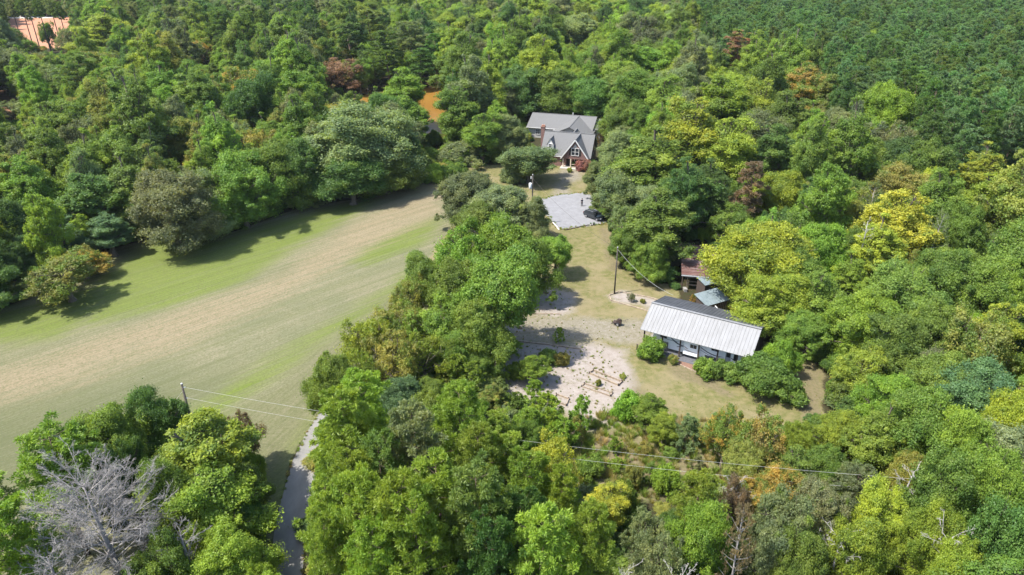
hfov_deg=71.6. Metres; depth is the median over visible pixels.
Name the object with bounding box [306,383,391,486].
pine tree
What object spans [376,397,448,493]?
pine tree
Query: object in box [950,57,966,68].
plantation pine
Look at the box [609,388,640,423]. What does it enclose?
shrub
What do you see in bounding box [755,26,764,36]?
plantation pine
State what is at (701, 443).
shrub
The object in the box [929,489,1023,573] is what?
broadleaf tree
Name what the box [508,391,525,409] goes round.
pine sapling
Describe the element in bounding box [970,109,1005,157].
plantation pine
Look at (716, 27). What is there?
plantation pine
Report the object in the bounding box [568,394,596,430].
pine sapling
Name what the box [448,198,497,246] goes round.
broadleaf tree
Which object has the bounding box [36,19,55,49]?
airy tree
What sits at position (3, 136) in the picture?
pine tree
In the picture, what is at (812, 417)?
bush
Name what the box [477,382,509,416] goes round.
tall tree
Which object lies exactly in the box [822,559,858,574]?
airy tree
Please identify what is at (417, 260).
broadleaf tree
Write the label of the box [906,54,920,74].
plantation pine
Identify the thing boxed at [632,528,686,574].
airy tree
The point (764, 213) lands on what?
tall tree
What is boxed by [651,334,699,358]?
carport floor
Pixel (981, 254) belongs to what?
airy tree
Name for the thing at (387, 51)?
plantation pine
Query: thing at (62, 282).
airy tree
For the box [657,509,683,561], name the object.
broadleaf tree
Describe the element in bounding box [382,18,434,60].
pine tree
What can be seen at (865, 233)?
bare snag
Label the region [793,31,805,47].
plantation pine
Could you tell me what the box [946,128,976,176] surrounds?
plantation pine
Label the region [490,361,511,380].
pine sapling
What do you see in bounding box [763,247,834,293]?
broadleaf tree
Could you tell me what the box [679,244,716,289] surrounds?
rusty shed
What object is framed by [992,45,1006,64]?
plantation pine
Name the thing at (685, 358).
trailer deck
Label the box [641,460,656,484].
pine sapling
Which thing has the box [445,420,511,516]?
pine tree
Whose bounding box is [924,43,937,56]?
plantation pine
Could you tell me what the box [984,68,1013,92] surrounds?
plantation pine
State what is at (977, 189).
tall tree
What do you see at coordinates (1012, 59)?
plantation pine
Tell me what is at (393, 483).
pine tree
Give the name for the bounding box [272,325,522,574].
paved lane
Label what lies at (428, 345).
airy tree
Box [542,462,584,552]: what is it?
pine tree
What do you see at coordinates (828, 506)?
broadleaf tree
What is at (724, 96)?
tall tree
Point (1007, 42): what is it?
plantation pine
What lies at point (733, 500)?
airy tree
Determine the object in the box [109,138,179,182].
tall tree
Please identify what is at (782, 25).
plantation pine
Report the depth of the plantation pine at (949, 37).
252.47 m
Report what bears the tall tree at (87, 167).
on the ground
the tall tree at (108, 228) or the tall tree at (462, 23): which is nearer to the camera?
the tall tree at (108, 228)
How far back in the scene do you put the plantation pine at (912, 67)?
197.67 m
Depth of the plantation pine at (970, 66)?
196.02 m
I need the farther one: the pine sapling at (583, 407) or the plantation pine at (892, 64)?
the plantation pine at (892, 64)
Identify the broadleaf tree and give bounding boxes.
[0,195,32,243]
[0,214,26,247]
[0,238,32,281]
[0,259,22,307]
[11,234,49,265]
[24,53,41,61]
[50,415,106,490]
[61,223,96,254]
[61,400,167,489]
[86,432,149,537]
[120,166,229,255]
[120,378,194,457]
[121,523,196,574]
[135,446,204,550]
[155,114,195,165]
[173,167,240,241]
[188,511,291,574]
[199,143,296,228]
[219,65,277,128]
[234,501,269,546]
[236,137,327,212]
[240,557,278,574]
[241,446,267,482]
[272,137,323,206]
[292,96,438,178]
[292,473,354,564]
[294,155,392,205]
[296,348,364,418]
[303,120,330,154]
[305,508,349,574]
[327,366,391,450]
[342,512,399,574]
[364,145,428,197]
[366,97,426,142]
[377,374,422,427]
[401,384,460,471]
[402,249,441,301]
[416,251,473,320]
[418,374,442,394]
[426,328,484,374]
[429,139,484,168]
[432,168,496,221]
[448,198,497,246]
[448,294,517,367]
[449,235,549,329]
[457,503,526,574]
[460,209,538,275]
[465,182,529,225]
[467,345,503,378]
[475,36,487,54]
[483,18,501,35]
[492,113,529,153]
[495,146,561,183]
[498,61,545,117]
[504,236,565,301]
[511,194,551,238]
[517,417,543,459]
[521,47,559,62]
[526,65,586,114]
[537,234,574,270]
[562,12,599,45]
[566,75,611,115]
[575,43,604,69]
[582,160,604,194]
[588,166,646,216]
[592,95,638,141]
[596,128,633,165]
[600,63,653,105]
[606,222,646,267]
[626,239,670,282]
[632,182,659,222]
[640,93,693,133]
[646,411,678,447]
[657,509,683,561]
[663,494,733,574]
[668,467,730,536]
[692,219,825,301]
[719,435,769,497]
[724,270,814,341]
[728,475,818,574]
[739,176,766,213]
[739,218,755,226]
[739,457,805,517]
[748,169,806,215]
[753,516,829,574]
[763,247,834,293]
[769,307,841,359]
[777,206,791,221]
[782,418,816,454]
[789,466,855,566]
[799,221,856,286]
[799,442,848,496]
[809,405,860,456]
[814,507,899,574]
[816,285,904,364]
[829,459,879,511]
[843,223,863,266]
[845,372,919,417]
[847,176,872,204]
[848,251,951,315]
[849,469,915,573]
[858,310,932,376]
[861,78,917,133]
[866,160,935,202]
[866,382,961,471]
[873,189,909,206]
[880,448,927,497]
[881,493,968,574]
[897,438,986,534]
[901,344,947,384]
[902,247,982,306]
[902,346,976,404]
[906,295,972,363]
[918,166,936,179]
[919,532,991,574]
[921,402,996,462]
[929,350,1020,414]
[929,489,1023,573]
[932,199,991,256]
[934,244,980,260]
[946,253,1023,316]
[955,434,1023,528]
[969,311,1003,364]
[973,215,1023,302]
[979,384,1023,431]
[980,415,1023,490]
[1006,348,1023,378]
[1016,374,1023,397]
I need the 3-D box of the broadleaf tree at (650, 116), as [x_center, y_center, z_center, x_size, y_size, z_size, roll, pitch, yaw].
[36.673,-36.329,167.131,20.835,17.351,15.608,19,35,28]
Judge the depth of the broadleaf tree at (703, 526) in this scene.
56.93 m
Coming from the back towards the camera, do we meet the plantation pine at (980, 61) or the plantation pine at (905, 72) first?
the plantation pine at (980, 61)
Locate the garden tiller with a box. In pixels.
[612,318,625,326]
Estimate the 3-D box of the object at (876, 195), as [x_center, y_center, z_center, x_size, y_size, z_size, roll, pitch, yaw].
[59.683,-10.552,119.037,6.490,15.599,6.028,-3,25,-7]
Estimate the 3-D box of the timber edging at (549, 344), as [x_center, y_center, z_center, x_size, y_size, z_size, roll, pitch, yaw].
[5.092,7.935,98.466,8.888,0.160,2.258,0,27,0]
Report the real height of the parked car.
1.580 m
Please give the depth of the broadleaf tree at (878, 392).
76.88 m
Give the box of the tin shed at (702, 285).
[696,277,718,292]
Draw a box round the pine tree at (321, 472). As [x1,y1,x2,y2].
[315,446,330,496]
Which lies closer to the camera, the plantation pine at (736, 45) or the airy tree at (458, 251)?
the airy tree at (458, 251)
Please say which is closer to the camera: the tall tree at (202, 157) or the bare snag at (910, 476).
the bare snag at (910, 476)
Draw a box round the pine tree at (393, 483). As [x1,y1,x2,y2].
[363,466,449,574]
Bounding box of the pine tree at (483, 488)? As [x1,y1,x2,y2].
[430,448,520,574]
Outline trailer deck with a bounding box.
[662,349,696,363]
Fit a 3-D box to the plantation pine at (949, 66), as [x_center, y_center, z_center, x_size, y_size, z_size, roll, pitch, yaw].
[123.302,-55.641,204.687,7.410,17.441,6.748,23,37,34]
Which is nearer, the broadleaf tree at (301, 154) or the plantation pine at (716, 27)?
the broadleaf tree at (301, 154)
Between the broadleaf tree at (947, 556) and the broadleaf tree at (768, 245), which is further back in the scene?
the broadleaf tree at (768, 245)
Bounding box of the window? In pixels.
[571,148,578,155]
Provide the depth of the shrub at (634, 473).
72.45 m
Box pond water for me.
[360,87,444,134]
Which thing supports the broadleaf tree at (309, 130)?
on the ground
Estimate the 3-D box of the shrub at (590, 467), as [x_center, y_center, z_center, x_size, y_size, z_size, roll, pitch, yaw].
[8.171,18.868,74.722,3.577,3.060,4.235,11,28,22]
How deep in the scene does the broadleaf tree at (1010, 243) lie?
100.34 m
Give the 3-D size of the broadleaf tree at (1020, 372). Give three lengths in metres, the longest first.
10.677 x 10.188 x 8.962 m
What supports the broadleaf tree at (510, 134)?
on the ground
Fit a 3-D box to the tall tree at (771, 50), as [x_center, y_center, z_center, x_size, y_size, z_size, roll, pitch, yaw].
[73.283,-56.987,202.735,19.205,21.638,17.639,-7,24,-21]
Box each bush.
[17,264,51,293]
[130,224,153,241]
[252,214,267,221]
[359,187,387,199]
[420,162,451,183]
[425,129,442,145]
[451,369,488,387]
[455,162,468,173]
[485,148,504,163]
[498,165,527,183]
[510,407,527,428]
[705,411,732,426]
[734,350,809,407]
[761,338,805,374]
[806,342,834,362]
[808,413,820,436]
[817,351,847,376]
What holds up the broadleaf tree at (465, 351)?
on the ground
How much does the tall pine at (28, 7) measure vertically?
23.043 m
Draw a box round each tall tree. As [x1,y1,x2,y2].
[0,151,66,218]
[19,98,81,137]
[21,123,73,191]
[21,192,79,264]
[53,171,131,245]
[53,210,74,226]
[54,127,113,189]
[59,5,133,50]
[64,146,105,201]
[69,213,102,245]
[84,210,134,256]
[95,125,132,169]
[98,151,145,237]
[101,66,155,97]
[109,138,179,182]
[127,97,175,143]
[128,405,270,529]
[140,143,175,173]
[145,61,180,99]
[157,459,284,558]
[172,65,227,113]
[177,165,187,174]
[183,134,219,173]
[194,100,243,168]
[231,460,276,504]
[264,70,327,118]
[378,66,429,115]
[395,92,434,140]
[405,134,426,168]
[425,40,458,89]
[432,86,482,140]
[451,7,478,29]
[460,111,503,162]
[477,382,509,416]
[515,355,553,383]
[578,495,615,561]
[583,480,632,526]
[592,2,617,11]
[594,123,690,193]
[616,187,699,259]
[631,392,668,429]
[632,45,671,71]
[639,74,685,108]
[654,156,728,235]
[656,93,726,168]
[663,168,702,233]
[694,115,761,185]
[695,157,732,198]
[696,73,757,129]
[698,175,733,231]
[743,123,797,180]
[747,206,780,241]
[753,48,787,78]
[760,210,771,218]
[764,89,815,132]
[775,444,817,489]
[776,154,794,172]
[780,61,827,110]
[784,262,846,315]
[785,116,838,188]
[786,160,857,231]
[791,112,832,147]
[797,172,824,206]
[799,73,839,110]
[828,94,881,182]
[829,249,872,298]
[836,186,871,228]
[838,399,906,472]
[843,187,949,253]
[846,213,910,281]
[856,127,881,181]
[908,166,969,226]
[917,552,1023,574]
[949,141,1006,191]
[959,172,1012,232]
[971,146,1023,249]
[971,301,1023,372]
[987,255,1023,317]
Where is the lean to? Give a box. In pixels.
[694,288,729,309]
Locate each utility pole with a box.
[180,383,189,413]
[529,174,532,196]
[614,247,617,293]
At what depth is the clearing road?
443.34 m
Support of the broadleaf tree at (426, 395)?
on the ground
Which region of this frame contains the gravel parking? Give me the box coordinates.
[543,193,606,229]
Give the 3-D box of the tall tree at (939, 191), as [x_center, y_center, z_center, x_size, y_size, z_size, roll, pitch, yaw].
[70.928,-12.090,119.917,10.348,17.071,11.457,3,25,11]
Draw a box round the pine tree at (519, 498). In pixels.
[483,485,549,574]
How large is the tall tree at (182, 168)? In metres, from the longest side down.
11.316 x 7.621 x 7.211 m
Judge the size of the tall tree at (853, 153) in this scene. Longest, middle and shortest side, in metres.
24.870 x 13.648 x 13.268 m
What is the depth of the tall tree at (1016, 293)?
90.23 m
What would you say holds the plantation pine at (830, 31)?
on the ground
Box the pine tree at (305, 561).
[303,541,355,574]
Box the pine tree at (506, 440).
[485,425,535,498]
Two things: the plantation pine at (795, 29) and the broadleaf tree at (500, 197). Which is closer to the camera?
the broadleaf tree at (500, 197)
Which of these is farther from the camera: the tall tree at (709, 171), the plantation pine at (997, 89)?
the plantation pine at (997, 89)
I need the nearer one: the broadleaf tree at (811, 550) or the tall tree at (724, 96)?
the broadleaf tree at (811, 550)
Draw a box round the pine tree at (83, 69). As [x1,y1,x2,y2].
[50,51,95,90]
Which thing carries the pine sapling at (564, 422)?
on the ground
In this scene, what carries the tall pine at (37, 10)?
on the ground
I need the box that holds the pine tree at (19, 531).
[0,488,74,574]
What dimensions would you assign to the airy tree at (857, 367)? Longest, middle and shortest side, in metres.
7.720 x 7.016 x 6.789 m
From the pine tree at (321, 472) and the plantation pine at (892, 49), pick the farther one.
the plantation pine at (892, 49)
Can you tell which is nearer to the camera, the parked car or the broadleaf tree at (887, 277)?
the broadleaf tree at (887, 277)
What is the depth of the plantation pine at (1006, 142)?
150.53 m
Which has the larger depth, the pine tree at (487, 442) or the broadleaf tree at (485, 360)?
the broadleaf tree at (485, 360)
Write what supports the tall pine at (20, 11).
on the ground
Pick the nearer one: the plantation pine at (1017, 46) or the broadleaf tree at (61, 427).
the broadleaf tree at (61, 427)
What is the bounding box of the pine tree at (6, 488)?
[0,480,21,569]
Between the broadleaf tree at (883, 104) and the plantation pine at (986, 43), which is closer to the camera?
the broadleaf tree at (883, 104)
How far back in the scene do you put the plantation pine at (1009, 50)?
228.99 m
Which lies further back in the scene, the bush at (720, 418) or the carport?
the carport
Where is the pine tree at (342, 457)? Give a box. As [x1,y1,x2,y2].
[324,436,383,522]
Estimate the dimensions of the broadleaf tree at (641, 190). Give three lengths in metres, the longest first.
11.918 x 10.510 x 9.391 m
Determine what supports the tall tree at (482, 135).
on the ground
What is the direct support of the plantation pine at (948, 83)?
on the ground
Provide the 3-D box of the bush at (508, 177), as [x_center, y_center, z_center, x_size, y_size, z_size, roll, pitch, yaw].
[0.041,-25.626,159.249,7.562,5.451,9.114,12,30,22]
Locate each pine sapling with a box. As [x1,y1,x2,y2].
[435,352,468,383]
[455,360,485,390]
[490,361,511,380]
[500,333,523,356]
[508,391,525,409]
[513,404,553,441]
[522,391,565,433]
[523,378,548,404]
[544,414,581,452]
[552,327,564,342]
[565,414,586,443]
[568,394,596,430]
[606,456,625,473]
[608,435,622,455]
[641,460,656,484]
[670,412,706,458]
[687,455,706,472]
[689,294,695,301]
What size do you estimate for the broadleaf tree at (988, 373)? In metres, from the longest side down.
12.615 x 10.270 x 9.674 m
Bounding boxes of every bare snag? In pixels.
[618,559,642,574]
[667,564,696,574]
[722,475,756,497]
[818,517,863,570]
[857,222,872,246]
[894,462,920,494]
[922,508,975,552]
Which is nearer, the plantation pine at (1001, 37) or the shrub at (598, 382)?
the shrub at (598, 382)
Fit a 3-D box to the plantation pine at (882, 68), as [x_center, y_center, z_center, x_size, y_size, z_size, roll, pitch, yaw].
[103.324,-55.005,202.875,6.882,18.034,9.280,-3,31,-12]
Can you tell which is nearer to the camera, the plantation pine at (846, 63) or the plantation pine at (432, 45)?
the plantation pine at (846, 63)
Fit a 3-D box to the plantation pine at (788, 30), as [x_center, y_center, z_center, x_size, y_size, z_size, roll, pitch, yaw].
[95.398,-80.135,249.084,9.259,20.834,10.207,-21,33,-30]
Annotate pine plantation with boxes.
[0,0,1023,141]
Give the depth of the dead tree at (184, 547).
57.45 m
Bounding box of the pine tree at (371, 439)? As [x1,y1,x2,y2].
[358,427,406,519]
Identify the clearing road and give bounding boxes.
[8,16,67,17]
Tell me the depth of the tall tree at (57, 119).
164.45 m
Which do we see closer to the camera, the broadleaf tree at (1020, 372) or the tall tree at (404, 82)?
the broadleaf tree at (1020, 372)
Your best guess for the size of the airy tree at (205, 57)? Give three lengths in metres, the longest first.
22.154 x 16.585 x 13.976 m
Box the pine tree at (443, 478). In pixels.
[397,446,480,563]
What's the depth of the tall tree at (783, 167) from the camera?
142.57 m
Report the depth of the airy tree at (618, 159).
144.78 m
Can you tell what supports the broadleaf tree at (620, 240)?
on the ground
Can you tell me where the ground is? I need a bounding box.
[0,9,842,574]
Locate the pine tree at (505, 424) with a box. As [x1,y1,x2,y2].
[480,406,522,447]
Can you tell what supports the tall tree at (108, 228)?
on the ground
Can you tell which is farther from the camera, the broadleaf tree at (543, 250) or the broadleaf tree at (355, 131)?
the broadleaf tree at (355, 131)
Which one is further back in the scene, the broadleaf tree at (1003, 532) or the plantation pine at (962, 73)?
the plantation pine at (962, 73)
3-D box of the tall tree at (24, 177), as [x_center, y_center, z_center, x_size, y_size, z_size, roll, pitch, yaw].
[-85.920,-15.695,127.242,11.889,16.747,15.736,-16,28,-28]
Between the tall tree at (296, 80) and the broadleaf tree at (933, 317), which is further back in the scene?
the tall tree at (296, 80)
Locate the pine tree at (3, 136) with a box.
[0,122,28,153]
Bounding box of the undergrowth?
[0,106,1022,574]
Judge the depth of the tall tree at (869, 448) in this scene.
70.06 m
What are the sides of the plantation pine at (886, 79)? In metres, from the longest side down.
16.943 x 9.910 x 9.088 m
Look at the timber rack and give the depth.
113.87 m
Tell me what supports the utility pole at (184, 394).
on the ground
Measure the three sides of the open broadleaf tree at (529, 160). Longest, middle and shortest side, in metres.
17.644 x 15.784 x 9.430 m
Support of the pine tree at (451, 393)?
on the ground
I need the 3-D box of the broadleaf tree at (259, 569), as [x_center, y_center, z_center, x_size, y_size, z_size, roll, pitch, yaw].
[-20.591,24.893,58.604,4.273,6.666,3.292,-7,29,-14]
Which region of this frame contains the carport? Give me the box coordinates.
[640,296,768,362]
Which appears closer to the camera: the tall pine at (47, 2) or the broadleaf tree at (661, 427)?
the broadleaf tree at (661, 427)
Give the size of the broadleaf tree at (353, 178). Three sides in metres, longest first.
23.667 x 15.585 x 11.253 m
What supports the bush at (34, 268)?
on the ground
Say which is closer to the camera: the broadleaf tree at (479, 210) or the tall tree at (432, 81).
the broadleaf tree at (479, 210)
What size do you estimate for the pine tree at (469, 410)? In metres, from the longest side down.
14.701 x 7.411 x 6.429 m
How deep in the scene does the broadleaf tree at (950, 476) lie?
60.94 m
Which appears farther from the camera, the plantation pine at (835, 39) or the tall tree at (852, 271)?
the plantation pine at (835, 39)
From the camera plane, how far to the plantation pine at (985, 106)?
152.83 m
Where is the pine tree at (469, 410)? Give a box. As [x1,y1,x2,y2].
[426,378,489,465]
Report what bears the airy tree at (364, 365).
on the ground
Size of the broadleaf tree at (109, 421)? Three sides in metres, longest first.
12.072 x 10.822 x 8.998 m
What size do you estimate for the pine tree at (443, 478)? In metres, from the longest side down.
16.269 x 7.745 x 5.991 m
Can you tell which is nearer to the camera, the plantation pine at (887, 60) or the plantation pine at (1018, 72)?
the plantation pine at (1018, 72)
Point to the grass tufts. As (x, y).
(602, 431)
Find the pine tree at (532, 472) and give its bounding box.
[500,441,560,513]
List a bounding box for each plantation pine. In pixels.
[330,21,377,59]
[356,8,400,48]
[361,30,404,85]
[406,47,437,83]
[422,33,441,83]
[710,20,720,42]
[717,14,731,41]
[717,18,737,47]
[717,33,734,61]
[721,28,751,65]
[741,22,753,44]
[742,18,751,34]
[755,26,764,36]
[764,18,778,39]
[768,26,778,45]
[773,18,785,31]
[778,27,792,40]
[785,19,795,32]
[791,23,807,42]
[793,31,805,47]
[803,31,814,47]
[804,23,813,43]
[811,20,820,32]
[813,29,823,47]
[815,28,829,64]
[818,44,834,73]
[819,42,837,75]
[822,56,841,74]
[823,28,837,41]
[823,36,843,66]
[827,51,845,71]
[831,64,845,75]
[835,41,844,53]
[837,57,857,80]
[838,29,853,52]
[840,42,851,53]
[842,45,865,71]
[842,54,857,69]
[846,26,861,51]
[849,70,864,91]
[850,56,867,82]
[852,38,870,55]
[854,65,869,89]
[856,82,868,94]
[859,37,876,63]
[863,45,884,63]
[863,70,872,91]
[864,34,878,49]
[866,74,882,91]
[868,62,891,82]
[869,60,881,71]
[870,38,893,62]
[874,71,890,84]
[875,30,890,56]
[876,76,898,87]
[877,41,904,65]
[879,61,897,79]
[880,58,900,75]
[888,32,896,37]
[890,59,911,87]
[891,34,903,53]
[893,59,919,84]
[893,69,914,110]
[899,29,910,48]
[900,40,907,54]
[901,41,918,60]
[902,47,924,65]
[904,33,918,52]
[905,96,932,136]
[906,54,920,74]
[906,73,928,128]
[911,75,940,127]
[911,104,943,132]
[912,77,943,123]
[913,98,945,145]
[915,66,930,95]
[915,112,951,160]
[916,49,932,72]
[917,44,927,52]
[919,31,930,43]
[922,70,952,106]
[922,107,965,151]
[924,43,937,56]
[924,63,946,78]
[925,34,943,56]
[929,39,948,62]
[930,56,949,74]
[930,57,941,69]
[932,90,956,145]
[936,48,952,68]
[938,33,947,53]
[941,31,952,42]
[941,78,957,95]
[943,41,956,60]
[943,64,956,72]
[943,70,959,81]
[945,95,964,129]
[946,76,971,108]
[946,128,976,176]
[947,45,963,65]
[949,64,963,80]
[949,97,984,152]
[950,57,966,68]
[951,68,973,95]
[953,75,976,97]
[954,123,990,164]
[955,43,969,53]
[955,45,979,80]
[961,57,980,87]
[964,94,1001,154]
[965,42,983,61]
[968,66,991,91]
[968,71,1001,102]
[970,74,993,112]
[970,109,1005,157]
[973,57,986,65]
[974,85,1010,144]
[975,40,989,56]
[976,87,1015,150]
[978,79,1009,117]
[980,52,993,63]
[980,64,994,71]
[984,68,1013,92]
[985,41,1001,63]
[985,76,1019,111]
[989,50,1008,65]
[990,105,1023,168]
[991,61,1011,82]
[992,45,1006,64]
[994,40,1010,51]
[995,34,1005,46]
[995,110,1023,168]
[996,47,1013,64]
[1002,54,1021,80]
[1006,40,1023,54]
[1007,41,1020,55]
[1008,76,1023,105]
[1009,110,1023,163]
[1010,65,1023,92]
[1011,83,1023,104]
[1015,89,1023,118]
[1017,48,1023,63]
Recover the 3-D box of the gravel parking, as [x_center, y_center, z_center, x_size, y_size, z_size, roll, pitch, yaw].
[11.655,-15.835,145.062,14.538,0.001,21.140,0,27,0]
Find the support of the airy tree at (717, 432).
on the ground
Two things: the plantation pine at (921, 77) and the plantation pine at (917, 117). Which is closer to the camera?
the plantation pine at (917, 117)
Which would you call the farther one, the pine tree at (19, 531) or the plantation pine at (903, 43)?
the plantation pine at (903, 43)
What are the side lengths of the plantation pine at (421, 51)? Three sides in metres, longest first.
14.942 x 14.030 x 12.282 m
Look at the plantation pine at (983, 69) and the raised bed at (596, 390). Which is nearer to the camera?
the raised bed at (596, 390)
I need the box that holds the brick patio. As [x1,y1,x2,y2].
[678,361,695,370]
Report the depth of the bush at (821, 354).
94.31 m
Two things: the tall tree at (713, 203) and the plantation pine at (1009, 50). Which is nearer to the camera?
the tall tree at (713, 203)
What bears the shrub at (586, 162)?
on the ground
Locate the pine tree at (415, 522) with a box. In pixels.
[381,482,459,574]
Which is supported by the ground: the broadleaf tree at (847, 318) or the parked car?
the broadleaf tree at (847, 318)
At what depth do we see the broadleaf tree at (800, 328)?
92.22 m
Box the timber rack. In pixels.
[687,277,696,286]
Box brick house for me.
[526,112,600,170]
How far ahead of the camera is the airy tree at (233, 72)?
221.18 m
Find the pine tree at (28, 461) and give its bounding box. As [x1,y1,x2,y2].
[0,409,112,555]
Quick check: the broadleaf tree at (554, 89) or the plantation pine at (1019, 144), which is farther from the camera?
the broadleaf tree at (554, 89)
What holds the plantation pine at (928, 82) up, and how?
on the ground
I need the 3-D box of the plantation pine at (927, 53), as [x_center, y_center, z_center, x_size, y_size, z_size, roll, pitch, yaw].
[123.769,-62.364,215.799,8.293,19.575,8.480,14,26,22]
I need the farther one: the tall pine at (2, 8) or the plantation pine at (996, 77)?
the tall pine at (2, 8)
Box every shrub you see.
[440,163,458,178]
[505,359,526,379]
[538,347,559,367]
[540,407,561,420]
[552,351,570,365]
[574,161,583,171]
[575,451,605,483]
[581,159,590,171]
[595,379,601,385]
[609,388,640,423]
[614,475,639,515]
[619,373,626,379]
[621,463,643,487]
[634,439,653,457]
[636,335,666,362]
[649,461,681,501]
[662,445,677,460]
[668,353,678,364]
[692,355,716,381]
[693,433,710,446]
[710,358,729,380]
[722,361,739,385]
[790,387,806,405]
[819,379,858,406]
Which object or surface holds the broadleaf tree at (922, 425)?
on the ground
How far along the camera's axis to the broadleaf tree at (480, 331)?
87.83 m
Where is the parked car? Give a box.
[583,208,605,220]
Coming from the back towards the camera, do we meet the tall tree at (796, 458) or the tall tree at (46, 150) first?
the tall tree at (46, 150)
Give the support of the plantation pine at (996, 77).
on the ground
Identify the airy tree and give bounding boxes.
[0,99,20,118]
[10,27,29,48]
[11,102,22,112]
[18,36,36,53]
[19,243,96,306]
[31,45,48,52]
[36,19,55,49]
[54,26,74,52]
[61,244,114,278]
[193,37,214,64]
[207,110,232,125]
[219,66,259,90]
[227,408,266,453]
[322,57,369,93]
[333,314,392,364]
[346,346,382,402]
[357,328,420,381]
[370,295,425,352]
[385,271,426,315]
[398,332,455,381]
[402,290,463,358]
[432,225,496,269]
[526,426,583,501]
[596,133,604,143]
[607,204,638,230]
[612,154,623,164]
[619,503,669,569]
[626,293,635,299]
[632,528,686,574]
[698,401,754,468]
[703,201,752,239]
[717,471,753,538]
[726,401,788,473]
[728,178,745,198]
[729,194,743,210]
[743,211,815,230]
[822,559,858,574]
[825,344,888,389]
[837,115,889,138]
[877,119,930,141]
[903,249,931,265]
[939,301,1023,372]
[975,232,999,257]
[1003,303,1023,375]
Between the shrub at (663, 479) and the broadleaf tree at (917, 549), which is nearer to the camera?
the broadleaf tree at (917, 549)
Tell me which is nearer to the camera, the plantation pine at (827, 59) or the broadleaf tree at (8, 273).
the broadleaf tree at (8, 273)
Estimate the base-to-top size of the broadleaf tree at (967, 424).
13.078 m
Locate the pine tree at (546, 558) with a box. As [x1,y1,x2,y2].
[504,500,587,574]
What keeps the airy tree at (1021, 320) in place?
on the ground
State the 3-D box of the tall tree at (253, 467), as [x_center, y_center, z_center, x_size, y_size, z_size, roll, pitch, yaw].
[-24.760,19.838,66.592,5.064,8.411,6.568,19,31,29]
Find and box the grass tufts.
[267,166,821,574]
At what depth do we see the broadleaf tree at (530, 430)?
74.33 m
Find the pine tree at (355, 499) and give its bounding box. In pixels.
[327,460,390,574]
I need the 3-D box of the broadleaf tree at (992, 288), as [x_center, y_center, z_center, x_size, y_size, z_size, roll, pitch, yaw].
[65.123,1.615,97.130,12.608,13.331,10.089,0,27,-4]
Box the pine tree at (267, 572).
[262,569,280,574]
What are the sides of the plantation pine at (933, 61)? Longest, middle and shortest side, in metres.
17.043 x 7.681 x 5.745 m
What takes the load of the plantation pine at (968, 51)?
on the ground
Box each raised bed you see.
[555,393,569,405]
[581,382,612,396]
[589,368,622,385]
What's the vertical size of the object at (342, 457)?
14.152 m
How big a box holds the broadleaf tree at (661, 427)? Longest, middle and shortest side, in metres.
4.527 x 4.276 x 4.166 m
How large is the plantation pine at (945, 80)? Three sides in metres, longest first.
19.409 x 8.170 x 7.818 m
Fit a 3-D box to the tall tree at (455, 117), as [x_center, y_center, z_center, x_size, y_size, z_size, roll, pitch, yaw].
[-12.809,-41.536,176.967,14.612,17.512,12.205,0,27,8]
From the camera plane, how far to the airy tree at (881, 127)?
161.59 m
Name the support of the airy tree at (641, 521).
on the ground
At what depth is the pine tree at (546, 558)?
51.52 m
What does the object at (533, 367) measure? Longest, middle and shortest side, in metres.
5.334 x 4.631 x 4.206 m
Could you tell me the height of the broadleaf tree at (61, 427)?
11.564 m
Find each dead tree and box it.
[13,532,105,574]
[17,436,183,574]
[151,515,212,571]
[715,501,756,574]
[729,160,770,218]
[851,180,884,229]
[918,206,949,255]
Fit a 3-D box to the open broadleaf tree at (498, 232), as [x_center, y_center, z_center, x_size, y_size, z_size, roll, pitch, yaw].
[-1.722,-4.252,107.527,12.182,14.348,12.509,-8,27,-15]
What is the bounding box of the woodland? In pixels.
[0,0,1023,388]
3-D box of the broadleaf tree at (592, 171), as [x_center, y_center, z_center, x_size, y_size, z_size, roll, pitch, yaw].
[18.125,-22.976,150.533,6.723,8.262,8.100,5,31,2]
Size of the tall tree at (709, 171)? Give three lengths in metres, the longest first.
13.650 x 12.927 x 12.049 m
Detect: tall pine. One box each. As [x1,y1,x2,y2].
[0,2,9,20]
[4,0,24,51]
[12,0,31,39]
[20,1,39,45]
[31,0,50,51]
[41,0,63,52]
[50,1,68,27]
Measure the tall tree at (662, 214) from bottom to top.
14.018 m
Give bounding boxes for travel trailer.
[653,333,743,362]
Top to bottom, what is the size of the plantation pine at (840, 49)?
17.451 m
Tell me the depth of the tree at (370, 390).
69.61 m
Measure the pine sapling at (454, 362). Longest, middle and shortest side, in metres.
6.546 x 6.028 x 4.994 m
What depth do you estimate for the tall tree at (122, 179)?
126.04 m
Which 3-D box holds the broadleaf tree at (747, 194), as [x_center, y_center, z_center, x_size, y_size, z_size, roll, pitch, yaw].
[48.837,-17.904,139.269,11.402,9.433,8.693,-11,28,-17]
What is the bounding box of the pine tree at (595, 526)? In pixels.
[564,497,619,574]
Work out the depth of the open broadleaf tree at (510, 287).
90.16 m
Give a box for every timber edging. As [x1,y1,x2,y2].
[518,340,580,348]
[608,291,657,311]
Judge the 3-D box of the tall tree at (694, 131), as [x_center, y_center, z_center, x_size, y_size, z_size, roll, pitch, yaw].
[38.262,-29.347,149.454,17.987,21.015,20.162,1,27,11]
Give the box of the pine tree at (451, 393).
[449,379,482,409]
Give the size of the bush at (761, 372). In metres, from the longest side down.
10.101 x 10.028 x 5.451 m
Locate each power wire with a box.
[185,387,908,478]
[190,398,860,487]

